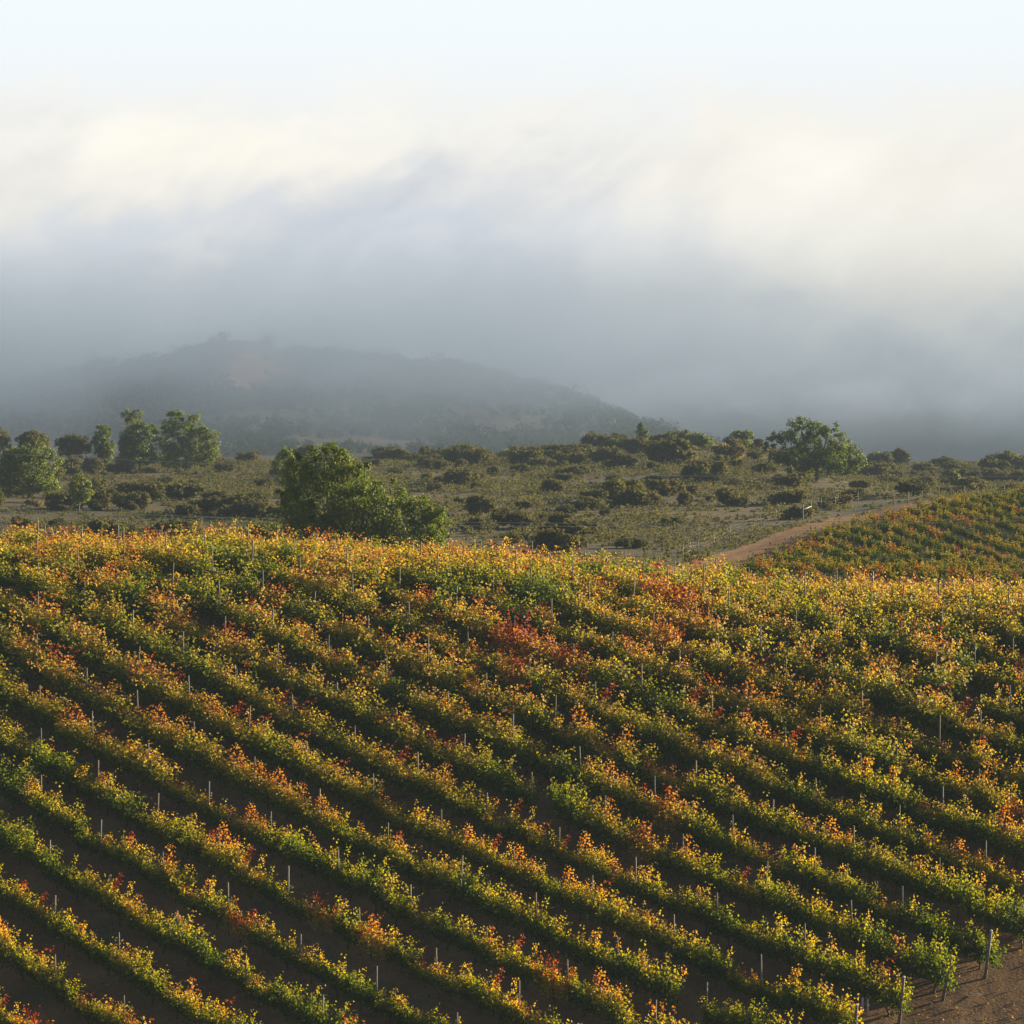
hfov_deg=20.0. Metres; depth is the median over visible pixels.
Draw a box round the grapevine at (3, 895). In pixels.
[0,864,21,909]
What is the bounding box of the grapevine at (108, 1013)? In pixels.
[88,995,134,1023]
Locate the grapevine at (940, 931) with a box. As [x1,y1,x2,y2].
[923,910,967,954]
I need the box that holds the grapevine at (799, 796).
[778,773,826,819]
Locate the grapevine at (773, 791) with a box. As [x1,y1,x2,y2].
[752,763,797,809]
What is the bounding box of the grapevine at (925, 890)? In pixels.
[901,851,947,905]
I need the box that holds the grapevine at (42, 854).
[23,839,61,874]
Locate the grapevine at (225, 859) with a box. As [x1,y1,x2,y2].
[209,819,251,885]
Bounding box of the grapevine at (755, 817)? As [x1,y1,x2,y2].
[730,785,785,838]
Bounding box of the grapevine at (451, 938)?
[426,902,472,950]
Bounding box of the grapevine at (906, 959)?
[871,931,920,977]
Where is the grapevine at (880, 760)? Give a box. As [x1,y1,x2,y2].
[856,726,913,782]
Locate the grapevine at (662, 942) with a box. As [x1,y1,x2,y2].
[636,901,686,958]
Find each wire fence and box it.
[682,506,790,556]
[821,484,1004,506]
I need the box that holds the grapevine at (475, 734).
[454,698,509,751]
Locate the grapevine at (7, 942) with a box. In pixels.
[0,918,20,967]
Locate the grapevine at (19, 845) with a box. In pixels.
[0,816,39,865]
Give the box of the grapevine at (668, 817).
[643,783,699,837]
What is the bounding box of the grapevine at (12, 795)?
[0,753,39,809]
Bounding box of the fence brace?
[802,502,811,519]
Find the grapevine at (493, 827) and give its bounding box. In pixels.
[479,808,514,840]
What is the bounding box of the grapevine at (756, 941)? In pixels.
[734,916,779,961]
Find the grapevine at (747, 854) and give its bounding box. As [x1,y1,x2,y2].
[726,821,766,871]
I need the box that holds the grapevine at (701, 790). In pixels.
[683,761,734,815]
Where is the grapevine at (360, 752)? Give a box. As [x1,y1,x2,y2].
[341,726,385,776]
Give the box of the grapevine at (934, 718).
[915,680,971,742]
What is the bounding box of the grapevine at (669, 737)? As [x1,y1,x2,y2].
[651,706,700,767]
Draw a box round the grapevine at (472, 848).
[459,824,492,872]
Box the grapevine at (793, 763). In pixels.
[772,725,819,782]
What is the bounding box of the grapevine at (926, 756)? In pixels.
[904,728,951,767]
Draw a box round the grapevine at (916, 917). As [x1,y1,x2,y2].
[893,894,938,940]
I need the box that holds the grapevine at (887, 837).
[860,801,900,852]
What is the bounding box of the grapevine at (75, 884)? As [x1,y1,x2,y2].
[57,854,94,901]
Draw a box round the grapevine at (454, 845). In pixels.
[431,816,472,859]
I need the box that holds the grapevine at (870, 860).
[845,835,889,881]
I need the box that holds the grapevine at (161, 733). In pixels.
[142,704,188,757]
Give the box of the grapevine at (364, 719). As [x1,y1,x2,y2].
[339,683,399,737]
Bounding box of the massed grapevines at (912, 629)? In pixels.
[0,519,1023,1023]
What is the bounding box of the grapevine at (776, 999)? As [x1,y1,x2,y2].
[745,968,791,1012]
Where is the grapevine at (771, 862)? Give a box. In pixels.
[757,843,795,882]
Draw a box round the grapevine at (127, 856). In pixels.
[109,831,151,878]
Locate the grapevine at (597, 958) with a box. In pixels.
[583,927,627,980]
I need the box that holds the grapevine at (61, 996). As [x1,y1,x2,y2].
[45,962,85,1011]
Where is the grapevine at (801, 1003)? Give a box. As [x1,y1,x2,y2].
[783,963,826,1023]
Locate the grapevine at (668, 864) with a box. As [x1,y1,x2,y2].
[648,836,689,877]
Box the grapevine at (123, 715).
[114,704,146,737]
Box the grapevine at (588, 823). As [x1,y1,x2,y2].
[568,795,612,843]
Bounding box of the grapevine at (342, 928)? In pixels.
[325,895,372,948]
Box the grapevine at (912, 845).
[887,813,938,864]
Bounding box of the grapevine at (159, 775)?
[134,740,182,795]
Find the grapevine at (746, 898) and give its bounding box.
[729,866,769,912]
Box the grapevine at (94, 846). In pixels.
[68,828,106,855]
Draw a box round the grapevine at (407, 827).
[385,802,424,839]
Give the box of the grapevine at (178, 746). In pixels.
[161,714,211,767]
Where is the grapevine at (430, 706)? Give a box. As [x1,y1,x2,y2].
[410,684,466,734]
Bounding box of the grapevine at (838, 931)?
[813,892,860,950]
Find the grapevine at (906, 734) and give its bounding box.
[876,714,918,755]
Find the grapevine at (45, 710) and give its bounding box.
[27,686,75,735]
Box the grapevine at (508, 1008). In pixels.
[479,967,527,1023]
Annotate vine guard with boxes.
[861,997,863,1014]
[866,999,868,1014]
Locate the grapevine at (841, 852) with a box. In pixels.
[819,814,862,870]
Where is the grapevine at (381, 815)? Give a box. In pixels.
[369,789,408,825]
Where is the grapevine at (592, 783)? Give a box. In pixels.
[574,752,615,804]
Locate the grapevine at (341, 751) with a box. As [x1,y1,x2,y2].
[322,719,367,766]
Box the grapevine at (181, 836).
[162,811,209,861]
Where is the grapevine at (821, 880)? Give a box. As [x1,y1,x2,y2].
[805,856,849,906]
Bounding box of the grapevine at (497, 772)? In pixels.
[474,739,520,798]
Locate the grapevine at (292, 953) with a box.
[261,923,309,969]
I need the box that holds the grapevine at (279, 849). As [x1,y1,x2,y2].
[260,822,302,864]
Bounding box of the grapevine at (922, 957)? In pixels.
[909,930,959,993]
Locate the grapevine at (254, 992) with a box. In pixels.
[239,971,277,1007]
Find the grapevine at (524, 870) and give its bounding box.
[506,843,547,896]
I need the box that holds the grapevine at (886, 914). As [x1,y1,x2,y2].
[861,894,906,930]
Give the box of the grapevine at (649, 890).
[626,862,669,909]
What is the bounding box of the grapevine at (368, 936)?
[351,911,395,961]
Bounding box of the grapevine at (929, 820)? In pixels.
[907,797,949,834]
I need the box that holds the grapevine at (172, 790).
[157,777,195,807]
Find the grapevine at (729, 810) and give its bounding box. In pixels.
[709,784,751,827]
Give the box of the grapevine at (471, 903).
[448,863,494,915]
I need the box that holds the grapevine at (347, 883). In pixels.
[329,844,370,899]
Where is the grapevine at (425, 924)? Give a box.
[404,899,442,937]
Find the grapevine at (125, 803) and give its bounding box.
[104,783,152,827]
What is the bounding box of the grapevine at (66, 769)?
[48,748,92,792]
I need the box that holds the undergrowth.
[0,439,1023,566]
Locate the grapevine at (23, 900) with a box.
[4,879,42,921]
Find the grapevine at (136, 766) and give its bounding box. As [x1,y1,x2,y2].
[114,731,166,785]
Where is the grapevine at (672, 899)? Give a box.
[652,884,699,920]
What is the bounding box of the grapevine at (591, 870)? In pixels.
[575,831,615,886]
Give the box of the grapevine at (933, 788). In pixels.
[914,753,958,804]
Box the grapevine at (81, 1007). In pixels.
[69,993,103,1023]
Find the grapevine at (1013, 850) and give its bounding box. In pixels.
[993,800,1023,868]
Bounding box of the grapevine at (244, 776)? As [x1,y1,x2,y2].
[224,743,267,799]
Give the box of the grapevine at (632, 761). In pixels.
[605,722,666,784]
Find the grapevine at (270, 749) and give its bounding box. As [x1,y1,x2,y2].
[251,720,298,773]
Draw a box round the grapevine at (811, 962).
[795,930,848,988]
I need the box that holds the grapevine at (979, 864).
[951,837,990,886]
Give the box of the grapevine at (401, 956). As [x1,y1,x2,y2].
[378,925,426,973]
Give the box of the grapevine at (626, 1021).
[617,1007,653,1023]
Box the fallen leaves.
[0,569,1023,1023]
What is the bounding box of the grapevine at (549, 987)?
[530,950,577,1003]
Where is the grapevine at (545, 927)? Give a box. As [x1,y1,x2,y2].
[527,896,572,953]
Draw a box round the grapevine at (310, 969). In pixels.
[293,944,328,982]
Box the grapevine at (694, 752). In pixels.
[674,734,718,778]
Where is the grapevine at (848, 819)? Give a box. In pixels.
[830,794,881,839]
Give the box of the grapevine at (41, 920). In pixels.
[27,891,64,933]
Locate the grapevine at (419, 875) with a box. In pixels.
[396,844,437,892]
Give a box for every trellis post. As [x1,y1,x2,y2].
[37,591,38,643]
[40,775,42,825]
[49,840,50,883]
[53,895,55,942]
[54,954,56,1002]
[77,547,79,595]
[85,668,87,713]
[91,711,93,759]
[97,760,98,809]
[99,820,101,861]
[118,932,120,982]
[123,995,125,1023]
[131,610,133,656]
[136,646,139,699]
[136,690,138,741]
[148,743,149,791]
[156,793,158,843]
[162,851,163,897]
[176,910,177,959]
[182,631,183,684]
[188,676,190,727]
[193,722,195,772]
[208,781,209,824]
[218,580,220,630]
[218,828,220,878]
[224,616,225,659]
[227,882,229,935]
[245,953,247,1000]
[247,706,250,758]
[254,757,255,804]
[270,811,271,855]
[277,643,279,693]
[287,866,288,915]
[299,934,301,975]
[314,591,315,642]
[318,789,320,838]
[322,995,323,1023]
[327,635,329,680]
[336,682,337,724]
[337,849,339,894]
[354,726,355,771]
[358,907,360,954]
[372,773,373,822]
[375,966,377,1016]
[385,656,386,709]
[386,823,388,873]
[408,602,409,635]
[417,752,418,802]
[427,638,428,693]
[435,948,437,994]
[454,586,457,639]
[458,855,462,907]
[462,734,465,783]
[486,793,487,834]
[486,926,487,969]
[512,714,513,768]
[513,846,514,890]
[515,550,516,572]
[518,980,519,1022]
[531,772,531,814]
[535,892,536,946]
[551,598,551,629]
[553,695,556,750]
[566,960,568,1010]
[579,746,582,798]
[591,875,592,926]
[604,796,605,848]
[616,937,618,987]
[635,857,636,903]
[641,663,642,719]
[654,776,655,831]
[655,1000,656,1023]
[673,914,674,966]
[682,834,683,883]
[694,760,696,809]
[706,982,707,1007]
[711,695,712,723]
[716,893,717,940]
[717,636,718,687]
[732,815,733,864]
[760,622,761,673]
[760,954,762,1007]
[764,861,767,918]
[771,799,773,843]
[785,658,787,714]
[793,610,796,657]
[803,924,805,979]
[804,571,805,606]
[814,848,815,898]
[815,778,816,822]
[819,704,820,759]
[850,900,852,957]
[853,826,854,877]
[860,754,862,808]
[861,690,862,737]
[901,886,902,936]
[935,651,936,703]
[938,715,940,771]
[939,858,940,912]
[942,787,944,839]
[974,643,975,696]
[978,768,979,816]
[985,840,986,892]
[1009,685,1011,717]
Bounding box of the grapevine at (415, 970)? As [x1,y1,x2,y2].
[405,957,440,988]
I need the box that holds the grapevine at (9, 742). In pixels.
[0,720,40,762]
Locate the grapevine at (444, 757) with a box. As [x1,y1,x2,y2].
[430,734,477,778]
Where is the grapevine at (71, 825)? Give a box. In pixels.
[51,798,91,842]
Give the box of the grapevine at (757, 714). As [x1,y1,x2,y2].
[732,678,778,733]
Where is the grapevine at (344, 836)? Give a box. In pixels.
[329,812,369,856]
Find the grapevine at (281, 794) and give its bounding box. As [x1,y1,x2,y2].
[264,767,305,820]
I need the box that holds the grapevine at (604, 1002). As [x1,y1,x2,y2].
[588,965,634,1023]
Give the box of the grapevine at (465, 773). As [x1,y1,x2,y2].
[449,735,492,788]
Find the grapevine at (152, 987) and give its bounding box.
[131,950,174,1004]
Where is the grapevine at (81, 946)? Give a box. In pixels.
[72,920,107,960]
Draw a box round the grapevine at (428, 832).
[406,799,453,850]
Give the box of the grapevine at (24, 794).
[17,776,51,818]
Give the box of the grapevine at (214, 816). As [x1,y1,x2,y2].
[196,793,234,830]
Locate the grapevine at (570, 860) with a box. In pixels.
[549,834,588,873]
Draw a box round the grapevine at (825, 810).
[808,788,851,829]
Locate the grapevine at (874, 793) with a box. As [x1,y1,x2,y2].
[854,752,895,813]
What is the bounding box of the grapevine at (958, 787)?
[944,759,988,813]
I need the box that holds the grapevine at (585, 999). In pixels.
[560,968,604,1016]
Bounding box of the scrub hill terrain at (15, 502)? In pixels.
[0,448,1023,589]
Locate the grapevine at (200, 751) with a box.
[181,721,226,777]
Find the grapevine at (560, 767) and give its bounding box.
[548,747,587,790]
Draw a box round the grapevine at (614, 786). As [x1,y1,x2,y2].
[595,759,640,814]
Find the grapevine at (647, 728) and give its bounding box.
[626,702,672,758]
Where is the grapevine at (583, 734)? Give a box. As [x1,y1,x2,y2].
[561,700,609,762]
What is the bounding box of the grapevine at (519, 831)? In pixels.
[500,797,543,849]
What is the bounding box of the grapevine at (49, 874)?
[39,851,73,889]
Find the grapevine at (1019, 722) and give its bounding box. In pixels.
[1001,692,1023,736]
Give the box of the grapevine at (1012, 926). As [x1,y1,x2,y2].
[995,880,1023,948]
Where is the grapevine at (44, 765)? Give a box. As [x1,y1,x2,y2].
[25,737,67,783]
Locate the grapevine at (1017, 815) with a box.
[993,784,1023,829]
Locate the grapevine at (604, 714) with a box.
[582,682,633,736]
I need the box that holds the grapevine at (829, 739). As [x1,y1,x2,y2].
[804,708,861,763]
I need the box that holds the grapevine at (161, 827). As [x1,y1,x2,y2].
[147,803,186,849]
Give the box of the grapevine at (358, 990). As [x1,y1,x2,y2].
[340,967,382,1010]
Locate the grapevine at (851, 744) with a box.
[828,709,889,770]
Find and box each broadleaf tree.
[0,436,64,498]
[68,472,94,511]
[90,424,115,472]
[117,421,160,472]
[120,408,143,464]
[154,410,221,471]
[267,440,453,553]
[271,446,298,529]
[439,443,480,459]
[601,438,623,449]
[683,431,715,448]
[729,429,754,447]
[761,415,867,481]
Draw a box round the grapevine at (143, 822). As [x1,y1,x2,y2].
[130,802,163,837]
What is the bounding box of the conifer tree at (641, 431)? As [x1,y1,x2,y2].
[634,422,649,439]
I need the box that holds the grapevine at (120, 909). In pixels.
[99,872,141,926]
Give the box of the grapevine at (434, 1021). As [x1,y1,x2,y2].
[424,1003,462,1023]
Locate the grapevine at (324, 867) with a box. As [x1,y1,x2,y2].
[304,830,349,888]
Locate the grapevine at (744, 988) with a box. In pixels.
[725,966,764,1001]
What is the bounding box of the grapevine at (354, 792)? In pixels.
[334,769,385,817]
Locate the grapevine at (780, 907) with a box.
[752,865,801,926]
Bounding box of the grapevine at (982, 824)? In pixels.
[957,795,1010,856]
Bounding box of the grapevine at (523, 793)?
[499,770,545,808]
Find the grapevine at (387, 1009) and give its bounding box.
[367,985,408,1023]
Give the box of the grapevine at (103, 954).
[85,930,123,976]
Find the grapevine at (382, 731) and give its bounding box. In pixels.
[370,708,403,748]
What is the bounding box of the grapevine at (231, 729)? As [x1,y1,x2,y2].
[214,700,257,752]
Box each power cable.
[2,512,1023,526]
[10,509,1016,522]
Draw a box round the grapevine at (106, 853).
[100,832,123,866]
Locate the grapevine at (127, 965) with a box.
[104,940,152,990]
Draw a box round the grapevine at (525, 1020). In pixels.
[513,994,558,1023]
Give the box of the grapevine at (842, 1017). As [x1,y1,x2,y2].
[811,973,863,1023]
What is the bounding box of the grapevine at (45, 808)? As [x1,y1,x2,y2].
[23,775,81,832]
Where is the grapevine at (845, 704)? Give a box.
[821,672,873,733]
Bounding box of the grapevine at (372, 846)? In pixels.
[352,821,401,867]
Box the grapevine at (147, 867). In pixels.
[132,844,171,890]
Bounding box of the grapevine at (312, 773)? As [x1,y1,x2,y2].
[294,743,340,794]
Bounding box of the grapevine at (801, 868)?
[775,840,821,894]
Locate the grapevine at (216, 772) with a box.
[203,744,240,787]
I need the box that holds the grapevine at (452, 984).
[429,962,472,1001]
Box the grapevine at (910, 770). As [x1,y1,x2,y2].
[885,753,928,792]
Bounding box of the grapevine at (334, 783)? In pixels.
[319,757,363,805]
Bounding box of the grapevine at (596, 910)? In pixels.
[582,877,627,933]
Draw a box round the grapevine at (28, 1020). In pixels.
[16,1004,53,1023]
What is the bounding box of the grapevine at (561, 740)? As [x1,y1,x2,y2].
[547,714,580,754]
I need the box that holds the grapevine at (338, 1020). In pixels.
[311,998,357,1023]
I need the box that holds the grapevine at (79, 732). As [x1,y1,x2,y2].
[57,702,105,756]
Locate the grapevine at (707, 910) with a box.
[681,881,724,933]
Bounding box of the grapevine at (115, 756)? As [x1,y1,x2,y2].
[98,730,137,776]
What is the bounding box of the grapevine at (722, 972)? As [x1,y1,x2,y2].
[693,938,743,987]
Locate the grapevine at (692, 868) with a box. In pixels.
[673,833,720,888]
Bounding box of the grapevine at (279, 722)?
[261,689,303,735]
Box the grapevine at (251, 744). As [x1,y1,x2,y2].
[234,713,291,762]
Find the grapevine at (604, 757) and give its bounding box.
[591,732,634,774]
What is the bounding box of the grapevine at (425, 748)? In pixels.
[408,730,454,768]
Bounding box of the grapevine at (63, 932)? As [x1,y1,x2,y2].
[44,906,80,949]
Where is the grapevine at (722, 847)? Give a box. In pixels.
[700,808,737,859]
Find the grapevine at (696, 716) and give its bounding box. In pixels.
[673,682,725,743]
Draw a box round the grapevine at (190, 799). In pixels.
[178,781,214,817]
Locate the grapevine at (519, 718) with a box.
[495,681,551,735]
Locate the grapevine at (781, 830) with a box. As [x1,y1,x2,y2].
[761,802,803,848]
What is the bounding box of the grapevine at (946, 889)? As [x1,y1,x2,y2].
[930,858,986,918]
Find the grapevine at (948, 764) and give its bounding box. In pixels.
[934,739,970,776]
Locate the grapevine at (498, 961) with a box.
[477,926,523,977]
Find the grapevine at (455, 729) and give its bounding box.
[433,689,481,744]
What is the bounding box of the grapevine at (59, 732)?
[50,707,89,745]
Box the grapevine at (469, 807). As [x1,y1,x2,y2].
[452,788,499,828]
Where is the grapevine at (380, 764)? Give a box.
[366,741,407,786]
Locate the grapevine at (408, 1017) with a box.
[391,995,435,1023]
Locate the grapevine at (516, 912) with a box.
[502,885,546,938]
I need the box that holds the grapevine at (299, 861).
[282,826,321,877]
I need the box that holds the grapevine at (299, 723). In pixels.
[282,700,331,744]
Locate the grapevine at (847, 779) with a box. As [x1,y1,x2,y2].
[822,745,873,803]
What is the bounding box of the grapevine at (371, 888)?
[348,853,400,912]
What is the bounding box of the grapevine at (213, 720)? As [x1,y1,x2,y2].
[199,694,240,743]
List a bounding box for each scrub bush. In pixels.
[0,490,5,503]
[11,515,33,528]
[12,487,27,496]
[24,499,43,506]
[36,464,66,480]
[44,488,86,509]
[46,501,73,510]
[47,518,67,526]
[59,456,82,472]
[65,466,83,475]
[67,484,105,502]
[81,456,106,474]
[83,518,128,537]
[84,478,108,488]
[86,488,116,507]
[87,499,105,510]
[104,463,137,473]
[110,491,153,509]
[112,456,130,463]
[113,480,166,499]
[114,530,156,543]
[124,524,139,531]
[128,503,139,510]
[141,466,156,471]
[146,519,201,532]
[149,452,164,463]
[154,476,174,482]
[162,481,206,499]
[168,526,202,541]
[174,503,201,517]
[188,479,201,484]
[188,495,220,513]
[196,451,224,461]
[201,489,229,498]
[212,460,237,472]
[217,492,269,516]
[218,504,238,517]
[229,496,282,519]
[234,451,261,462]
[237,526,273,539]
[249,492,271,498]
[256,477,273,487]
[268,468,280,474]
[276,503,322,515]
[290,443,317,459]
[310,461,337,475]
[322,455,355,466]
[346,496,392,508]
[361,459,383,465]
[370,445,397,457]
[371,450,391,459]
[383,448,411,460]
[388,465,404,473]
[401,453,424,460]
[412,451,435,455]
[416,454,443,461]
[418,445,436,452]
[421,472,433,481]
[426,482,443,491]
[433,475,443,481]
[436,447,448,453]
[442,468,484,485]
[443,442,476,462]
[453,498,468,502]
[454,446,489,465]
[454,459,468,466]
[461,493,497,514]
[461,516,493,530]
[470,482,480,487]
[472,473,486,483]
[486,465,501,474]
[490,506,537,528]
[501,531,523,544]
[507,445,535,457]
[508,448,543,464]
[509,464,531,472]
[514,501,534,508]
[524,453,551,459]
[527,527,580,554]
[531,446,543,452]
[531,513,547,522]
[537,524,570,533]
[538,478,565,492]
[541,442,566,460]
[543,449,562,459]
[545,511,573,525]
[549,460,568,467]
[551,472,574,480]
[552,452,585,463]
[553,504,578,515]
[554,467,564,474]
[562,518,598,536]
[563,465,590,477]
[564,447,583,454]
[565,445,594,458]
[570,500,593,509]
[576,495,606,509]
[577,534,589,548]
[579,488,608,498]
[580,431,610,447]
[587,445,622,462]
[593,478,646,500]
[596,432,630,443]
[599,507,611,514]
[601,459,614,466]
[604,474,621,480]
[604,487,664,507]
[605,437,629,442]
[611,453,637,467]
[615,535,649,548]
[643,436,698,464]
[644,476,661,482]
[644,478,685,495]
[646,461,661,469]
[650,432,676,442]
[658,516,683,525]
[667,429,690,438]
[676,490,694,505]
[681,458,710,479]
[684,484,703,494]
[691,473,720,483]
[703,460,727,474]
[703,495,717,500]
[710,443,746,459]
[712,454,730,464]
[714,485,741,505]
[722,435,746,446]
[726,496,749,506]
[727,459,743,467]
[746,451,763,458]
[754,462,779,473]
[767,488,810,503]
[768,451,796,459]
[769,472,808,487]
[781,504,813,518]
[809,446,836,461]
[817,500,832,509]
[819,496,831,500]
[826,461,860,476]
[829,497,839,503]
[838,493,853,504]
[839,487,866,497]
[848,480,871,488]
[853,462,890,477]
[863,451,892,462]
[866,451,892,461]
[875,474,897,479]
[878,462,898,470]
[882,476,904,483]
[884,470,903,478]
[893,479,931,495]
[911,463,934,470]
[911,470,920,475]
[914,475,936,486]
[918,471,930,476]
[928,458,946,464]
[939,456,954,460]
[939,477,953,485]
[939,486,949,491]
[940,460,963,469]
[941,468,968,476]
[947,489,960,493]
[951,485,966,490]
[952,476,987,487]
[964,470,982,478]
[966,482,986,490]
[977,456,1010,469]
[980,467,1010,479]
[985,450,1018,461]
[987,470,1009,481]
[998,483,1019,491]
[999,464,1014,470]
[1006,455,1023,469]
[1007,470,1023,480]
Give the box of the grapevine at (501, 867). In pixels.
[479,833,520,884]
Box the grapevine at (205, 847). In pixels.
[188,829,232,873]
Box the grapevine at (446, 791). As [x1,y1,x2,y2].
[426,761,482,818]
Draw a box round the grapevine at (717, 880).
[700,852,742,901]
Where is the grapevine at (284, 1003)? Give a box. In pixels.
[266,974,308,1021]
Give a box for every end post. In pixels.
[854,1004,857,1023]
[898,976,904,1023]
[941,955,952,1000]
[984,930,992,978]
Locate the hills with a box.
[0,341,655,465]
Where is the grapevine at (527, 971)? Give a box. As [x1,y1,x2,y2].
[502,933,544,989]
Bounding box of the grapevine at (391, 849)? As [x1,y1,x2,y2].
[374,830,421,879]
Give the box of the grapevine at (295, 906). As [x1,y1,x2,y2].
[277,890,311,922]
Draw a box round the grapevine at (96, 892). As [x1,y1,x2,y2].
[81,864,119,912]
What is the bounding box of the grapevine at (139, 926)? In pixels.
[125,893,167,939]
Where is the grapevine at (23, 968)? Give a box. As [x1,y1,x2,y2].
[0,927,47,981]
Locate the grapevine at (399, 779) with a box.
[380,745,425,797]
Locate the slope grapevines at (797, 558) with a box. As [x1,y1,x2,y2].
[696,483,1023,586]
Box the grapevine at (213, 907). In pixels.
[199,875,238,928]
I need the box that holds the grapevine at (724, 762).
[698,730,754,787]
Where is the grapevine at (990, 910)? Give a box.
[963,883,1008,932]
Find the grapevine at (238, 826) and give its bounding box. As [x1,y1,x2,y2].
[225,804,255,841]
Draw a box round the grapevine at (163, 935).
[142,908,182,953]
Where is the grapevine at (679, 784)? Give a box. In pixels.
[660,765,699,805]
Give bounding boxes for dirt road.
[660,496,1013,573]
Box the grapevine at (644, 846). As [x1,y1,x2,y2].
[621,816,670,866]
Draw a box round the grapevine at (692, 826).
[668,795,711,849]
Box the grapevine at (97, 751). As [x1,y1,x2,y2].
[85,729,125,764]
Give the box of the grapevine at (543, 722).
[516,688,564,746]
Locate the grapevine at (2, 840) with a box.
[0,819,16,852]
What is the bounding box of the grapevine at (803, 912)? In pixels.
[782,881,828,937]
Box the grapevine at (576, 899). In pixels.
[557,866,597,920]
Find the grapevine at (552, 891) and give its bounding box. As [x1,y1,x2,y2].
[529,865,571,909]
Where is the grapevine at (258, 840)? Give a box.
[239,803,275,852]
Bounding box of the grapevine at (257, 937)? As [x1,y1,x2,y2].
[242,912,280,955]
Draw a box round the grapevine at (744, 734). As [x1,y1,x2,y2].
[719,705,770,764]
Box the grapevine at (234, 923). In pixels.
[217,896,258,942]
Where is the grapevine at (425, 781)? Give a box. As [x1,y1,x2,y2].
[406,761,452,807]
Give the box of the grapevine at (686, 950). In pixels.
[667,928,709,972]
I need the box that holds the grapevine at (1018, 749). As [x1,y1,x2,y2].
[994,723,1023,770]
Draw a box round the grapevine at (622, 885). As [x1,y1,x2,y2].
[606,855,640,897]
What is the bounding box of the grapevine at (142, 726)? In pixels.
[122,702,178,747]
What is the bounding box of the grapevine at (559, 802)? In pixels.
[544,773,590,831]
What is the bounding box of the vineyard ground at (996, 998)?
[0,570,1023,1023]
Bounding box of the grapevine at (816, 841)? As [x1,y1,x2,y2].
[790,814,832,858]
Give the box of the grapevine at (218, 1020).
[206,997,246,1023]
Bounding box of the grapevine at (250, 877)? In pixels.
[228,846,274,898]
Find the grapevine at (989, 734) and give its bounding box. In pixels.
[966,716,1017,758]
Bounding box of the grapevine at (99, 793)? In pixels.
[85,768,126,815]
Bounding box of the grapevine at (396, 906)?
[370,869,422,926]
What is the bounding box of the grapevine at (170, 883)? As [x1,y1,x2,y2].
[153,843,200,902]
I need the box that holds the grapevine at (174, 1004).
[156,981,197,1018]
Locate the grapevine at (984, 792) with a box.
[967,759,1022,823]
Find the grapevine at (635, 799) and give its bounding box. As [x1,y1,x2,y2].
[621,782,664,823]
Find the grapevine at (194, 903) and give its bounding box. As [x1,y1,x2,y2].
[173,876,211,916]
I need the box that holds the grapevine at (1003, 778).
[987,751,1023,795]
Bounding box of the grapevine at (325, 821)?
[308,794,349,844]
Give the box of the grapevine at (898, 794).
[881,761,927,823]
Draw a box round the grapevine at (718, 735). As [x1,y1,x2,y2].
[698,706,736,751]
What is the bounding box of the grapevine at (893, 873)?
[870,841,916,894]
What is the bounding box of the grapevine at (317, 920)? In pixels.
[304,891,339,935]
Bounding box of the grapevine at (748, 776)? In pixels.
[728,736,780,797]
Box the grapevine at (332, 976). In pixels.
[311,947,361,996]
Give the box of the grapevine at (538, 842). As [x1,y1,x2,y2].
[525,822,565,863]
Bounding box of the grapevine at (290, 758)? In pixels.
[275,731,326,783]
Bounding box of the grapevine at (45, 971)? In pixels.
[24,945,67,995]
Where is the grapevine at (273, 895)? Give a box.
[256,865,293,910]
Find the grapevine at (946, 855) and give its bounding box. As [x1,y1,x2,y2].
[918,824,967,873]
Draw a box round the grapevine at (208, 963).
[191,935,228,980]
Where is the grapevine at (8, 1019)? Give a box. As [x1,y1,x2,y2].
[0,993,22,1023]
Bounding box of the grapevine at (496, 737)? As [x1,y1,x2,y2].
[477,706,531,763]
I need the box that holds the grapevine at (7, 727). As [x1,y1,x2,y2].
[0,710,26,750]
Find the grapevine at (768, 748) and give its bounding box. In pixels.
[752,719,792,772]
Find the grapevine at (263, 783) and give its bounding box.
[244,760,285,809]
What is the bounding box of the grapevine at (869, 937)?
[843,909,893,964]
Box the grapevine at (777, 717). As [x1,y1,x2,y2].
[756,680,815,745]
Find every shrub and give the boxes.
[0,427,12,457]
[14,429,50,474]
[54,433,94,466]
[245,520,281,543]
[416,457,452,469]
[496,448,512,458]
[527,456,555,468]
[561,443,600,449]
[619,436,651,452]
[753,438,763,449]
[889,447,911,462]
[945,470,960,484]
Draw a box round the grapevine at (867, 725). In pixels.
[850,709,893,748]
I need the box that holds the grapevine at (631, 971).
[608,933,662,993]
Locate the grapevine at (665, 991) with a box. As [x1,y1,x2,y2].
[634,951,686,1008]
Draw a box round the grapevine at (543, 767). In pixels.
[524,740,572,782]
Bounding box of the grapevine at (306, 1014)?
[282,982,329,1023]
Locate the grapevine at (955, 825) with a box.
[933,795,980,844]
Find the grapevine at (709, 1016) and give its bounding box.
[698,996,745,1023]
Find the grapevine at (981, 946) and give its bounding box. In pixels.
[956,918,1009,969]
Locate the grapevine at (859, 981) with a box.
[821,932,882,1000]
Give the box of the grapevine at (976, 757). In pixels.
[956,734,1006,783]
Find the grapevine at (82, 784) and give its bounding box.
[71,762,103,803]
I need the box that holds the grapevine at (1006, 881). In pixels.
[979,850,1023,897]
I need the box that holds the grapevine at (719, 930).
[707,902,748,947]
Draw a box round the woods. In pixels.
[0,327,722,455]
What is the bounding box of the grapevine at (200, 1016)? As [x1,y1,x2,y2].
[177,976,220,1023]
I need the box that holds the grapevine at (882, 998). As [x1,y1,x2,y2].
[864,958,914,1016]
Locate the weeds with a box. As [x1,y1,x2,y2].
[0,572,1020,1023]
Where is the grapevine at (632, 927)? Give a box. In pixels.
[609,890,657,946]

